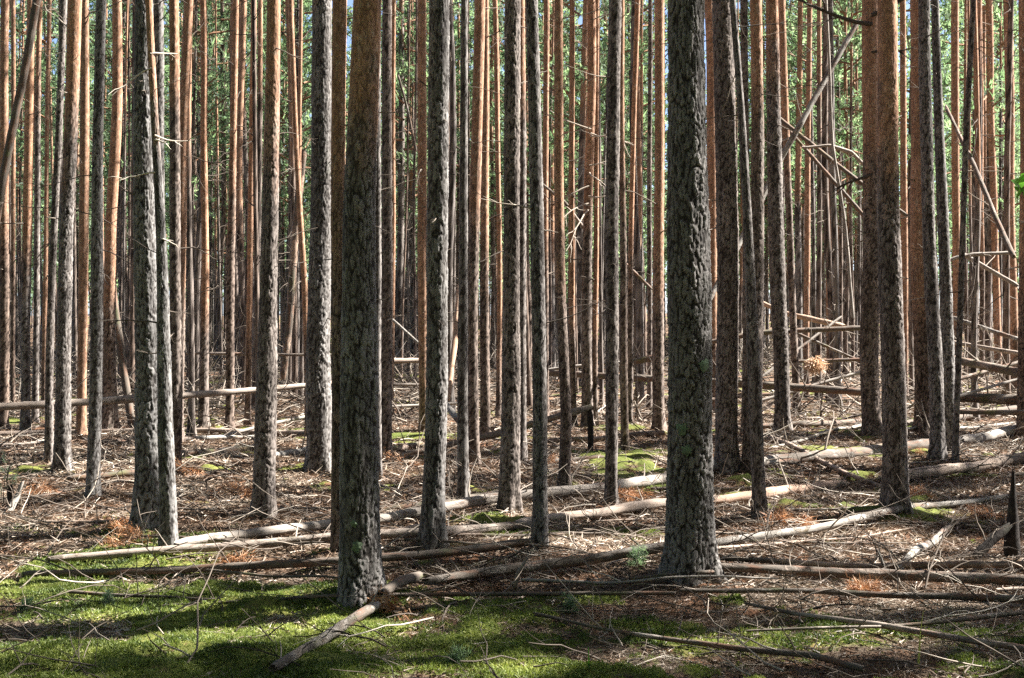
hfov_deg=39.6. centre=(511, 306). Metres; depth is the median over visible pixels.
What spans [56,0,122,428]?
pine tree
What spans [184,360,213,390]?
dead pole
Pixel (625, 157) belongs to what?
pine tree
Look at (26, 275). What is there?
pine tree
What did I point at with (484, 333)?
pine tree
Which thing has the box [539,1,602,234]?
pine tree
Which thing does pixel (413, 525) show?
fallen log
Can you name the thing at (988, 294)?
pine tree
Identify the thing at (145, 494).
pine tree
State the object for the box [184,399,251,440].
dead pole
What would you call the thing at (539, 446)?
pine tree
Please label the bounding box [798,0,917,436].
pine tree
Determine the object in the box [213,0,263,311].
pine tree
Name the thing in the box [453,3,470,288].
pine tree
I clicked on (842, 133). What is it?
pine tree
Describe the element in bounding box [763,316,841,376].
dead pole
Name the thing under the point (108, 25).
pine tree
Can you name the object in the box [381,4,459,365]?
pine tree
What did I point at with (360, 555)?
pine tree
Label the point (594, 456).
dead pole
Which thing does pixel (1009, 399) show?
fallen log
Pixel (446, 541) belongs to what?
fallen branch
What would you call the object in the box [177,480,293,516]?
fallen branch
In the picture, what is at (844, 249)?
pine tree
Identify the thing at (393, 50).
pine tree
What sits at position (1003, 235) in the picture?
dead pole
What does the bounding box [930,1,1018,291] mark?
pine tree
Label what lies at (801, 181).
pine tree
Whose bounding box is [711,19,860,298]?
dead pole
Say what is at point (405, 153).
pine tree
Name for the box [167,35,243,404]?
pine tree
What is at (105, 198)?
pine tree
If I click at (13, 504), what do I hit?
dead root
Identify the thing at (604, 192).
pine tree
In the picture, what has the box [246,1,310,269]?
pine tree
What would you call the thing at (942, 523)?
fallen branch
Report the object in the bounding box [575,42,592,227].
pine tree
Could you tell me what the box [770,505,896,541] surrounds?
fallen branch
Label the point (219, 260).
pine tree
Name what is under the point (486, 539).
fallen branch
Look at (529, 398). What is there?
pine tree
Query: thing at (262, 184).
pine tree
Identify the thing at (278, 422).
dead pole
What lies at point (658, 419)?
pine tree
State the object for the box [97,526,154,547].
dry pine spray
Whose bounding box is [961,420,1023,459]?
fallen branch
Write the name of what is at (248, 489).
dry pine spray
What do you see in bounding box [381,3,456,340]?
pine tree
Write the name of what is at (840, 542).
fallen branch
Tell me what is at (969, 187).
pine tree
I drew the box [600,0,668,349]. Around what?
pine tree
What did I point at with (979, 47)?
pine tree
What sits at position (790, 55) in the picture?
pine tree
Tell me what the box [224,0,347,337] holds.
pine tree
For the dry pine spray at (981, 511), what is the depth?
10.99 m
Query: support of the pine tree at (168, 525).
on the ground
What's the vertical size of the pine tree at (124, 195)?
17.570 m
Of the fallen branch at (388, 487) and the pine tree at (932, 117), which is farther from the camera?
the pine tree at (932, 117)
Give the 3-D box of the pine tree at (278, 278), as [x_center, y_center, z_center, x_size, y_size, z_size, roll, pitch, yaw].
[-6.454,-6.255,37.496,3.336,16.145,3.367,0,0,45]
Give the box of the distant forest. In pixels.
[8,0,1019,348]
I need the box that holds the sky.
[0,0,1018,315]
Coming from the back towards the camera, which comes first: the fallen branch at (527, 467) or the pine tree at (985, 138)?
the pine tree at (985, 138)
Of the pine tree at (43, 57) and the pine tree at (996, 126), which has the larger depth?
the pine tree at (996, 126)
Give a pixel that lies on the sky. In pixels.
(349, 2)
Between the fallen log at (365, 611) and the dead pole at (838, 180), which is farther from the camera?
the dead pole at (838, 180)
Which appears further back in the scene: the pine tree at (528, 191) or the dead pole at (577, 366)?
the pine tree at (528, 191)
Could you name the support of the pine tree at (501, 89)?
on the ground
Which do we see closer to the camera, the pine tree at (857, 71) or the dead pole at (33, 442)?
the dead pole at (33, 442)
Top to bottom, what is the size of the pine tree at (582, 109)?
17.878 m
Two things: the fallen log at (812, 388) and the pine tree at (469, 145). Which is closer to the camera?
the fallen log at (812, 388)
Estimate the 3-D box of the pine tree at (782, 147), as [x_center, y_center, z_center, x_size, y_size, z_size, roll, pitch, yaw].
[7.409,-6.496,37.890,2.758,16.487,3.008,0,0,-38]
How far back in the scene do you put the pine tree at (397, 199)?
43.04 m
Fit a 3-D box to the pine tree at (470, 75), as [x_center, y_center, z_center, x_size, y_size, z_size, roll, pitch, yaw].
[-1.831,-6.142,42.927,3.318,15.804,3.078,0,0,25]
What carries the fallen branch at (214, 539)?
on the ground
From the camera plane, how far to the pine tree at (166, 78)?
33.69 m
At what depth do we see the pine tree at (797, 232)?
30.80 m
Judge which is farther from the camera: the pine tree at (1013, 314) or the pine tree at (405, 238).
the pine tree at (405, 238)
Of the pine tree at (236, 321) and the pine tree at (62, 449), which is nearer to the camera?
the pine tree at (62, 449)
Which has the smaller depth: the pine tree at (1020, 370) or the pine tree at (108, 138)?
the pine tree at (1020, 370)
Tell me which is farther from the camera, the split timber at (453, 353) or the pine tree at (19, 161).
the pine tree at (19, 161)
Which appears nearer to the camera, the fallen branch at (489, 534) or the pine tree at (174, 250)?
the fallen branch at (489, 534)
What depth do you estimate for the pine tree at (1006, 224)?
23.53 m
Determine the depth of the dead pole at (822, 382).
19.82 m
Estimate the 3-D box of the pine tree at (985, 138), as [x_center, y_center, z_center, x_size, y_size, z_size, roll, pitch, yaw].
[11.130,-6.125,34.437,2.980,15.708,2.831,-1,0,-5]
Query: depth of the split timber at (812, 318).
21.57 m
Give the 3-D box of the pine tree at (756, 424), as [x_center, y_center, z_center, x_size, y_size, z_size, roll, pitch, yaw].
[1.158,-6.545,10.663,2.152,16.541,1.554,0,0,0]
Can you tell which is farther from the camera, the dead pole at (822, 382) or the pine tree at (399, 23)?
the pine tree at (399, 23)
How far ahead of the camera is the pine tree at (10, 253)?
26.23 m
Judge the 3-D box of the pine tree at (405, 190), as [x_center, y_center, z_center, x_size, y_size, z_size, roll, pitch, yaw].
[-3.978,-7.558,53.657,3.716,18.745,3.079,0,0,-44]
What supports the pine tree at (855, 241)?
on the ground
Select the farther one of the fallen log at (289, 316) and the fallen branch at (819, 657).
the fallen log at (289, 316)
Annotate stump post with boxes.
[587,409,593,450]
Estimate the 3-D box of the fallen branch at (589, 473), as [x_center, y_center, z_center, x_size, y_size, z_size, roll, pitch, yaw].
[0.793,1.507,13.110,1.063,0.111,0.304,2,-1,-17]
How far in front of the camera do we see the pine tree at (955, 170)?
24.40 m
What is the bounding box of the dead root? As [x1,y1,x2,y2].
[3,455,35,513]
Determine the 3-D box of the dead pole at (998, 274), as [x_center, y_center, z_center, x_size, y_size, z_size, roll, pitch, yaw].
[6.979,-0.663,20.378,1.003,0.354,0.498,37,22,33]
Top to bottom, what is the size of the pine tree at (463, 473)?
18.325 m
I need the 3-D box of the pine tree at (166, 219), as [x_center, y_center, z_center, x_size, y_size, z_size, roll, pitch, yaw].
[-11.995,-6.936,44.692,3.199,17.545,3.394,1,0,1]
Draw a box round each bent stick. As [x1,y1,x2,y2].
[502,557,527,591]
[876,534,910,583]
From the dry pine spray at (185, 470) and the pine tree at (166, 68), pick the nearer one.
the dry pine spray at (185, 470)
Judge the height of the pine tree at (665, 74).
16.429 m
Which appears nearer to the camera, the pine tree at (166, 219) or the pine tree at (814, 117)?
the pine tree at (166, 219)
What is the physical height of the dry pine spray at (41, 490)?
0.349 m
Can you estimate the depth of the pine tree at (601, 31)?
49.14 m
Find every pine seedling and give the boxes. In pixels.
[0,450,22,503]
[16,596,34,613]
[101,587,118,605]
[442,642,472,665]
[560,590,581,614]
[626,542,648,570]
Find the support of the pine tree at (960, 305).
on the ground
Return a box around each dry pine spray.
[2,476,61,498]
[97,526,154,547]
[107,516,146,541]
[175,460,204,475]
[213,477,252,499]
[215,547,260,571]
[365,582,428,622]
[382,447,422,466]
[547,451,558,464]
[618,486,655,501]
[759,500,798,526]
[791,514,819,533]
[801,355,830,374]
[841,568,890,600]
[908,445,924,455]
[909,484,940,500]
[964,504,1006,521]
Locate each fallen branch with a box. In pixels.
[29,462,128,523]
[31,465,133,497]
[67,549,226,600]
[82,417,214,459]
[101,447,213,486]
[141,515,330,544]
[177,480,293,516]
[203,569,402,589]
[222,521,405,540]
[245,459,412,510]
[324,470,421,499]
[382,532,607,539]
[404,518,570,549]
[478,465,593,470]
[482,490,598,540]
[490,437,603,450]
[521,555,777,584]
[532,581,864,671]
[555,466,621,476]
[596,490,760,521]
[610,533,793,580]
[631,483,802,536]
[651,455,774,489]
[715,520,899,525]
[717,493,916,549]
[726,431,807,477]
[749,540,905,543]
[763,404,880,487]
[769,507,849,510]
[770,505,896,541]
[802,132,862,165]
[840,508,920,514]
[899,481,997,528]
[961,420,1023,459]
[969,458,1023,498]
[995,587,1023,590]
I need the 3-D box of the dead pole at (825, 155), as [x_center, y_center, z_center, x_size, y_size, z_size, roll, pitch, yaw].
[4.824,-2.170,20.259,2.385,0.514,0.409,41,13,15]
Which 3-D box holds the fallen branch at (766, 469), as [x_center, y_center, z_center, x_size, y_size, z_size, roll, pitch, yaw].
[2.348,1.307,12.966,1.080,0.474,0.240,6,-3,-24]
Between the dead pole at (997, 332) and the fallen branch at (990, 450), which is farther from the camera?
the dead pole at (997, 332)
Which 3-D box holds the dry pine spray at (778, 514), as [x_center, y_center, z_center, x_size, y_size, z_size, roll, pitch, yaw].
[1.942,1.512,10.271,0.325,0.284,0.501,0,0,25]
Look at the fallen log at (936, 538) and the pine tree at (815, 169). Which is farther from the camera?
the pine tree at (815, 169)
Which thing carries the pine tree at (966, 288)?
on the ground
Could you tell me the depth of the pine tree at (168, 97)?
47.22 m
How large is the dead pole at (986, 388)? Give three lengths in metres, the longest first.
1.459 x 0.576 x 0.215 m
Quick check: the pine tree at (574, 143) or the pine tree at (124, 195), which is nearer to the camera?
the pine tree at (124, 195)
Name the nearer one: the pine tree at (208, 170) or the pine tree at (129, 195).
the pine tree at (129, 195)
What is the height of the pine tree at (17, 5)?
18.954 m
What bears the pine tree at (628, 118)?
on the ground
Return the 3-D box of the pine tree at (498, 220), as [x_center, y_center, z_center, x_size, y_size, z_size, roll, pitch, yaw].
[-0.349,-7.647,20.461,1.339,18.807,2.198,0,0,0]
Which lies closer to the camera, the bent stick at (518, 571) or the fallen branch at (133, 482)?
the bent stick at (518, 571)
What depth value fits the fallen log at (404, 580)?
7.66 m
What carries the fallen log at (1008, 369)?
on the dead pole at (986, 388)
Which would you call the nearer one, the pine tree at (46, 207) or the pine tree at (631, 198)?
the pine tree at (631, 198)
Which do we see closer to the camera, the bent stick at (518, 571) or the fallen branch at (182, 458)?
the bent stick at (518, 571)
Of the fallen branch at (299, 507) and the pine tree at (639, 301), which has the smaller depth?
the fallen branch at (299, 507)
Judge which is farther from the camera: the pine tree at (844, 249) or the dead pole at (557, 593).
the pine tree at (844, 249)
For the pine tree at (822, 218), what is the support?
on the ground
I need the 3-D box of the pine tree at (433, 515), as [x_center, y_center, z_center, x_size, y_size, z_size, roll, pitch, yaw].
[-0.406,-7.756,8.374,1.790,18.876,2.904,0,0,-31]
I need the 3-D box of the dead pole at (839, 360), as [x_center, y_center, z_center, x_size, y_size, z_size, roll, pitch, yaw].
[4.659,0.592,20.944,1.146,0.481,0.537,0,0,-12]
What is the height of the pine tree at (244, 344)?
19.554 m
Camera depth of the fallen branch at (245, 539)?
8.99 m
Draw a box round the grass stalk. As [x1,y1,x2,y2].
[917,611,923,668]
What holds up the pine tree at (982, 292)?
on the ground
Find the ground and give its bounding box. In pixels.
[0,313,1023,677]
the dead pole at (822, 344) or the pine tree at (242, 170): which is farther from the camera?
the pine tree at (242, 170)
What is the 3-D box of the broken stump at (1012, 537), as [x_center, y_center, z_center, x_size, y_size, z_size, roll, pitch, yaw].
[3.241,1.347,9.361,0.100,0.687,0.423,0,0,3]
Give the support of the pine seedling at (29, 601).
on the ground
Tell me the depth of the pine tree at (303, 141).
44.41 m
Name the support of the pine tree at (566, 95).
on the ground
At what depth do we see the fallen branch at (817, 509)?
10.90 m
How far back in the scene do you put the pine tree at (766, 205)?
44.55 m
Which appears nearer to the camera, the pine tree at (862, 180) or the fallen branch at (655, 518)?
the fallen branch at (655, 518)
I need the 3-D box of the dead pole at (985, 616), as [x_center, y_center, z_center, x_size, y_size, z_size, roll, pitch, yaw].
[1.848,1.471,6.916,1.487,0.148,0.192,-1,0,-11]
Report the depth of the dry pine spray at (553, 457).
14.60 m
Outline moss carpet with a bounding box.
[0,511,1023,677]
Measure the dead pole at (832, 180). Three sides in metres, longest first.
2.629 x 0.610 x 0.357 m
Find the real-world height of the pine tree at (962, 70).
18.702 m
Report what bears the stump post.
on the ground
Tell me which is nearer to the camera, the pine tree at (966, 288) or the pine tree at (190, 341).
the pine tree at (190, 341)
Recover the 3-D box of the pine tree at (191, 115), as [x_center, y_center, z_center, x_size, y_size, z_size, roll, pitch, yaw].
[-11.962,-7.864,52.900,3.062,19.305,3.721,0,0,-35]
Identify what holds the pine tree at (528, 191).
on the ground
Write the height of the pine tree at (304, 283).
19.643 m
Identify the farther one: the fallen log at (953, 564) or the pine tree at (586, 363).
the pine tree at (586, 363)
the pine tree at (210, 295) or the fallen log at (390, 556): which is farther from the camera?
the pine tree at (210, 295)
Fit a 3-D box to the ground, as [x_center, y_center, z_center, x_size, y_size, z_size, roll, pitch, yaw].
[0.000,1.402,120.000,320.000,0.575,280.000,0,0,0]
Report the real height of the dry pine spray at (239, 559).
0.386 m
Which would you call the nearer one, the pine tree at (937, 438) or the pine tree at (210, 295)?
the pine tree at (937, 438)
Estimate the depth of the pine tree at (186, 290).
25.23 m
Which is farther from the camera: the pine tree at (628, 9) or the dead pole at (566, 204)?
the pine tree at (628, 9)
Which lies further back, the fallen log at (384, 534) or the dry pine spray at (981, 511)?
the dry pine spray at (981, 511)
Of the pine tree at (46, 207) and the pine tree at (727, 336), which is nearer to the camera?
the pine tree at (727, 336)
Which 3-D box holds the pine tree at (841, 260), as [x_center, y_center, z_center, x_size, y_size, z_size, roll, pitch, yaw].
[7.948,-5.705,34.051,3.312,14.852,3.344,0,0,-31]
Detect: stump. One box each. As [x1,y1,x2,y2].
[6,465,13,504]
[1003,464,1020,560]
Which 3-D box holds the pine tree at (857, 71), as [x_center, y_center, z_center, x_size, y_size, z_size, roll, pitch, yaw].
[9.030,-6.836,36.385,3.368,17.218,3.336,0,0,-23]
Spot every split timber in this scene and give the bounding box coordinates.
[90,265,134,427]
[447,284,458,400]
[764,293,845,326]
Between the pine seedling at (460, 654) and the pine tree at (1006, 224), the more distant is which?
the pine tree at (1006, 224)
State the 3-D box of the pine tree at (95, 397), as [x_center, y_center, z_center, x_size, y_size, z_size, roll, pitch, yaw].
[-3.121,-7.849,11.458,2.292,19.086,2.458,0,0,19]
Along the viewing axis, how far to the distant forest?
64.98 m
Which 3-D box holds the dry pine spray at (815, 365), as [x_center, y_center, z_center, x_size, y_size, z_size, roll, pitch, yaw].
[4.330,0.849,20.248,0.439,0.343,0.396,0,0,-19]
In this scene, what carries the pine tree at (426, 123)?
on the ground
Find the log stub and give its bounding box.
[971,502,1013,559]
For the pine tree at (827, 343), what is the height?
17.320 m
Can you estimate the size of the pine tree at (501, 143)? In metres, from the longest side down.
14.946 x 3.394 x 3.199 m
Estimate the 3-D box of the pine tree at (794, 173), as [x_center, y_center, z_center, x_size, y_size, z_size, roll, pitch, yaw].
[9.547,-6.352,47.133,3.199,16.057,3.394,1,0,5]
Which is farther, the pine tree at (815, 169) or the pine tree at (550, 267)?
the pine tree at (815, 169)
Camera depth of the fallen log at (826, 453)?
14.67 m
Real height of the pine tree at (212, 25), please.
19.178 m
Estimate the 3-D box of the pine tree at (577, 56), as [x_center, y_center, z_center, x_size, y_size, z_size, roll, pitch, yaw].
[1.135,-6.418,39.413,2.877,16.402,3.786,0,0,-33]
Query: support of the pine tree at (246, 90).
on the ground
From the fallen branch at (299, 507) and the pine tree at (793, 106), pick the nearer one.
the fallen branch at (299, 507)
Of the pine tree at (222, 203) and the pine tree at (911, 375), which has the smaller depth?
the pine tree at (911, 375)
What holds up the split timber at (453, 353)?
on the ground
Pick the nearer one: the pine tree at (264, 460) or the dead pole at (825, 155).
the pine tree at (264, 460)
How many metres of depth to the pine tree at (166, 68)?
35.02 m
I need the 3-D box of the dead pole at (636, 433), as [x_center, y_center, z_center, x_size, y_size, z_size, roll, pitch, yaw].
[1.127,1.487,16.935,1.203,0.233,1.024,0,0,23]
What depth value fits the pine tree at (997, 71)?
47.42 m
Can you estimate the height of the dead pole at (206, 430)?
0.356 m
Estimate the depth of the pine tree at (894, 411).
10.76 m
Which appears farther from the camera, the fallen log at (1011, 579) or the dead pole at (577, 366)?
the dead pole at (577, 366)
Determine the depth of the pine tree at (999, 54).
38.23 m
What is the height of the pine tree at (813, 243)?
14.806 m
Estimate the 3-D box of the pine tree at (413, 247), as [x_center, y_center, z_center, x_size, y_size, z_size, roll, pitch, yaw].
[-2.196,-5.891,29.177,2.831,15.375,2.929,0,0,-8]
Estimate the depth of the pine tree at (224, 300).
44.44 m
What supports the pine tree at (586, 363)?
on the ground
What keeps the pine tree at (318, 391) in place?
on the ground
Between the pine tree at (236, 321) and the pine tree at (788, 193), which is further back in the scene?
the pine tree at (236, 321)
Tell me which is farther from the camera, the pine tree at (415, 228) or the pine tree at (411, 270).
the pine tree at (415, 228)
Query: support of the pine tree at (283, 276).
on the ground
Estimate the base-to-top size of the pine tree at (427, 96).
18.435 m
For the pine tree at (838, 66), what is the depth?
30.51 m
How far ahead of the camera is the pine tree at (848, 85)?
40.83 m
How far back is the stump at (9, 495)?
11.19 m
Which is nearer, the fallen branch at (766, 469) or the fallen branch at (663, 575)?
the fallen branch at (663, 575)
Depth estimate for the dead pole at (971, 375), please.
19.17 m
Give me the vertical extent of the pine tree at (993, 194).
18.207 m
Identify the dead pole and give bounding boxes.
[0,418,303,435]
[0,422,43,445]
[163,562,675,605]
[184,316,330,356]
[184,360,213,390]
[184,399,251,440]
[205,415,304,435]
[379,454,498,511]
[392,402,456,407]
[392,406,424,450]
[393,319,417,343]
[394,346,418,362]
[394,383,456,385]
[397,74,416,150]
[521,416,604,464]
[530,353,619,372]
[543,184,601,228]
[547,426,665,442]
[618,256,664,290]
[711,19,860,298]
[711,412,861,429]
[712,313,859,343]
[712,392,770,400]
[742,594,1023,631]
[762,369,859,401]
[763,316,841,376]
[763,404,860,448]
[781,107,862,216]
[781,117,908,216]
[789,346,858,362]
[797,333,859,361]
[811,0,860,318]
[907,422,1012,429]
[937,251,1016,265]
[944,103,1015,258]
[953,309,1017,340]
[954,319,1017,354]
[960,344,1016,397]
[960,387,1023,415]
[961,356,1017,379]
[965,246,1018,287]
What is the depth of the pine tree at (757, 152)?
12.81 m
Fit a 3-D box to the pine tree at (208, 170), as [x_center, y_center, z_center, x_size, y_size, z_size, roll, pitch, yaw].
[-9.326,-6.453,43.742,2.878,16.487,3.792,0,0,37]
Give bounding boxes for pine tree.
[0,0,24,430]
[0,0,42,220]
[0,0,55,429]
[0,0,81,462]
[0,0,111,306]
[0,0,111,377]
[0,1,51,285]
[0,2,63,271]
[8,0,26,370]
[8,0,65,361]
[8,0,91,358]
[8,0,131,375]
[8,1,57,342]
[8,1,57,421]
[8,7,24,195]
[8,28,21,384]
[9,0,65,412]
[9,0,78,415]
[16,0,111,338]
[17,19,51,389]
[19,0,132,497]
[34,0,181,360]
[35,0,127,473]
[40,0,78,272]
[55,0,198,381]
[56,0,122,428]
[58,42,91,368]
[74,0,124,434]
[76,0,169,298]
[77,0,131,280]
[77,6,168,257]
[78,1,131,251]
[88,3,111,317]
[89,0,169,229]
[89,0,192,299]
[90,0,184,208]
[98,0,201,553]
[103,0,168,393]
[104,12,169,242]
[117,0,131,393]
[120,0,131,371]
[124,0,158,531]
[130,0,264,309]
[130,0,266,280]
[154,0,240,475]
[163,0,229,370]
[163,1,210,316]
[163,2,262,332]
[164,0,213,427]
[164,0,237,435]
[164,0,248,250]
[164,0,287,349]
[164,1,262,356]
[164,14,211,191]
[165,28,253,357]
[166,0,215,441]
[166,12,227,346]
[167,0,249,360]
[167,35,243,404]
[179,7,249,320]
[181,0,199,388]
[192,0,247,427]
[193,0,284,385]
[194,0,249,385]
[196,8,247,340]
[199,0,229,364]
[207,0,281,374]
[207,0,285,236]
[207,1,263,360]
[212,0,286,262]
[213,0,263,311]
[213,13,281,286]
[214,6,262,369]
[219,0,289,399]
[220,1,311,366]
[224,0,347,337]
[224,0,352,376]
[224,13,264,397]
[226,0,311,277]
[227,0,347,287]
[235,0,256,425]
[235,0,287,408]
[244,0,347,360]
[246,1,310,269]
[246,1,348,337]
[247,0,345,314]
[248,0,311,436]
[249,0,317,521]
[263,0,310,397]
[278,8,309,390]
[279,0,311,400]
[280,17,310,343]
[281,4,311,262]
[286,0,406,552]
[302,0,331,474]
[305,0,399,459]
[335,0,390,608]
[345,0,427,356]
[346,0,456,357]
[346,0,459,321]
[348,0,428,314]
[348,0,473,368]
[375,43,449,477]
[381,0,426,372]
[381,0,427,413]
[381,0,473,380]
[381,0,497,431]
[381,1,427,271]
[381,2,427,270]
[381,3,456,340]
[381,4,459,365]
[381,25,467,306]
[395,0,524,464]
[395,12,493,210]
[396,0,417,382]
[396,0,417,382]
[396,0,494,175]
[396,1,457,366]
[405,0,503,211]
[407,0,502,497]
[415,0,452,549]
[415,4,489,232]
[426,4,501,258]
[427,0,542,366]
[428,1,472,400]
[447,0,492,412]
[450,0,553,460]
[452,1,460,368]
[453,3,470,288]
[454,0,479,253]
[455,0,603,375]
[456,1,503,317]
[460,0,529,344]
[460,4,504,301]
[467,0,547,512]
[468,0,503,415]
[468,0,503,440]
[468,0,604,379]
[469,0,530,349]
[473,0,610,551]
[489,0,577,250]
[489,0,646,350]
[490,0,604,365]
[496,34,553,407]
[503,0,603,277]
[526,0,666,383]
[527,0,605,247]
[527,4,543,265]
[538,0,650,424]
[539,0,603,264]
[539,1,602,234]
[540,1,654,359]
[541,0,634,426]
[542,0,583,415]
[545,0,621,505]
[548,0,565,383]
[548,0,602,426]
[554,0,592,393]
[554,0,632,485]
[563,0,667,371]
[575,0,605,406]
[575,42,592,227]
[576,21,666,352]
[580,0,667,371]
[593,0,607,388]
[593,0,634,450]
[593,18,646,346]
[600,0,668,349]
[600,1,667,279]
[600,3,647,367]
[601,0,667,354]
[601,1,665,232]
[604,0,667,310]
[604,0,709,429]
[606,0,644,400]
[606,0,666,421]
[625,0,653,371]
[625,3,666,381]
[626,8,705,341]
[646,0,667,409]
[655,0,728,588]
[664,0,749,410]
[706,0,791,519]
[706,10,764,345]
[708,0,740,474]
[709,0,834,478]
[735,0,742,374]
[735,0,795,358]
[735,0,835,297]
[735,2,803,353]
[737,0,762,433]
[737,0,795,312]
[737,0,795,349]
[737,2,794,344]
[738,0,822,352]
[748,0,856,415]
[748,0,862,353]
[749,0,858,336]
[749,1,814,188]
[764,0,842,431]
[764,0,908,370]
[765,0,797,301]
[765,1,816,261]
[765,1,816,377]
[780,0,910,374]
[783,0,816,396]
[786,5,861,356]
[786,50,831,398]
[787,0,841,399]
[787,3,852,236]
[787,18,816,252]
[788,0,909,366]
[789,2,825,383]
[790,13,862,349]
[791,4,861,192]
[791,26,861,123]
[794,2,862,316]
[794,17,839,358]
[798,0,861,408]
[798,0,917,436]
[801,0,858,402]
[804,0,908,377]
[813,0,861,341]
[813,0,908,230]
[813,2,899,354]
[813,5,899,351]
[833,0,985,359]
[839,11,898,344]
[841,1,907,295]
[849,3,862,363]
[859,0,959,353]
[863,0,947,460]
[875,0,913,513]
[897,0,1019,372]
[898,0,991,434]
[898,8,951,249]
[899,0,909,400]
[899,7,934,391]
[900,0,968,296]
[900,0,997,452]
[903,0,975,463]
[909,0,1019,391]
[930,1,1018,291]
[932,0,1019,353]
[933,0,1019,280]
[933,14,994,292]
[941,0,1019,298]
[944,0,997,420]
[944,3,1019,244]
[945,0,1002,378]
[948,0,982,379]
[948,0,994,381]
[948,0,1002,386]
[949,0,974,382]
[949,0,1019,257]
[959,1,1019,282]
[960,1,1019,355]
[961,0,1019,360]
[961,1,1018,302]
[961,8,1003,374]
[965,0,1019,393]
[994,11,1019,236]
[995,0,1023,436]
[1003,0,1019,392]
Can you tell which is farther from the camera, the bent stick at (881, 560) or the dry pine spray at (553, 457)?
the dry pine spray at (553, 457)
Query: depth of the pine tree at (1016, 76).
47.75 m
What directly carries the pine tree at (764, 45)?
on the ground
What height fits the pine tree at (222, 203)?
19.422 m
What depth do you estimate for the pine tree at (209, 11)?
35.90 m
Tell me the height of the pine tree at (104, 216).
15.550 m
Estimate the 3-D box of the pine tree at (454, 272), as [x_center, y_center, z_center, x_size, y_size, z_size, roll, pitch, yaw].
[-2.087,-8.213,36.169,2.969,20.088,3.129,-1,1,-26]
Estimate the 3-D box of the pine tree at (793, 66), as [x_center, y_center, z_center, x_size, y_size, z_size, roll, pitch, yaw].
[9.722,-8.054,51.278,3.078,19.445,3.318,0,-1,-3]
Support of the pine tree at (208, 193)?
on the ground
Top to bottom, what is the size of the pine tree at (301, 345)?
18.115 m
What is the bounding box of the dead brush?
[9,301,1017,425]
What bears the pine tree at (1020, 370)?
on the ground
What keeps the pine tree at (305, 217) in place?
on the ground
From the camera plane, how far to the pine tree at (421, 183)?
18.07 m
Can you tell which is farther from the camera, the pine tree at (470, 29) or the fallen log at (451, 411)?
the pine tree at (470, 29)
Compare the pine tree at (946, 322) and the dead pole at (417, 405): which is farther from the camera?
the dead pole at (417, 405)
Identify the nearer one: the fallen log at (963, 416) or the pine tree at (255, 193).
the pine tree at (255, 193)
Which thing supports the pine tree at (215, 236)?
on the ground
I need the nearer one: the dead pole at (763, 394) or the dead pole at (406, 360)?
the dead pole at (763, 394)
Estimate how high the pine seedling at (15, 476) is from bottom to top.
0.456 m
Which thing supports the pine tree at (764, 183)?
on the ground
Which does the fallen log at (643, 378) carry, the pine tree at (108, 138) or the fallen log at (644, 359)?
the fallen log at (644, 359)
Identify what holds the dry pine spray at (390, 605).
on the ground
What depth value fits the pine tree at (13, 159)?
20.63 m
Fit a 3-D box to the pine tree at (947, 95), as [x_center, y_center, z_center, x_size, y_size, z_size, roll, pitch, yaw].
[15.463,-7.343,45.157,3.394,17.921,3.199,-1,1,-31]
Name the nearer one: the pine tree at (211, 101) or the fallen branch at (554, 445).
the fallen branch at (554, 445)
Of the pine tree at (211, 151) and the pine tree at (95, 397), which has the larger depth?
the pine tree at (211, 151)
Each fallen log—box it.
[0,373,331,410]
[22,515,535,576]
[45,508,551,561]
[66,426,134,480]
[101,404,134,445]
[173,446,666,544]
[182,406,253,454]
[268,571,384,671]
[276,432,306,456]
[280,148,306,379]
[377,571,422,596]
[380,517,418,528]
[400,404,592,456]
[422,536,663,584]
[447,402,456,422]
[514,486,666,522]
[549,362,651,381]
[619,328,651,370]
[679,574,1023,602]
[712,359,860,395]
[713,400,962,472]
[713,445,848,504]
[716,492,1023,545]
[720,542,1023,568]
[721,543,1023,585]
[743,593,1023,666]
[856,508,969,569]
[907,404,1016,424]
[909,434,1023,479]
[954,336,1017,376]
[960,369,1016,404]
[961,404,1023,443]
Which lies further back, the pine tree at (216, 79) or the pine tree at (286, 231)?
the pine tree at (286, 231)
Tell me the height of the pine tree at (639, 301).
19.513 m
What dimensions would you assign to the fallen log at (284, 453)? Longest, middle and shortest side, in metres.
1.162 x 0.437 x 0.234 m
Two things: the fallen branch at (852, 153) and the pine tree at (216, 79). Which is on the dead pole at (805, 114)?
the fallen branch at (852, 153)
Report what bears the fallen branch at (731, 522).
on the ground
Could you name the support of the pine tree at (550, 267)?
on the ground
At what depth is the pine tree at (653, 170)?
33.58 m
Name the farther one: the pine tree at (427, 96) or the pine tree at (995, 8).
the pine tree at (427, 96)
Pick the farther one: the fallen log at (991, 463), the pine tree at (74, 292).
the pine tree at (74, 292)
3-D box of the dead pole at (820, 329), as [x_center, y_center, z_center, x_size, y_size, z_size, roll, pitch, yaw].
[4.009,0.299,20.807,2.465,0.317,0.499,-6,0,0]
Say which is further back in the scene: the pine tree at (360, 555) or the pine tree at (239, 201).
the pine tree at (239, 201)
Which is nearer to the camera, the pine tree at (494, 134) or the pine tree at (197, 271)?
the pine tree at (197, 271)
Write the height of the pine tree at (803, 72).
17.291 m
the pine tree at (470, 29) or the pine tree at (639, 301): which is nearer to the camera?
the pine tree at (639, 301)
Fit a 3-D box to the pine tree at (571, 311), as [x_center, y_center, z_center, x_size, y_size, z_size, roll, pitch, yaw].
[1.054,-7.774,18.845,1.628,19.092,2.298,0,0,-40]

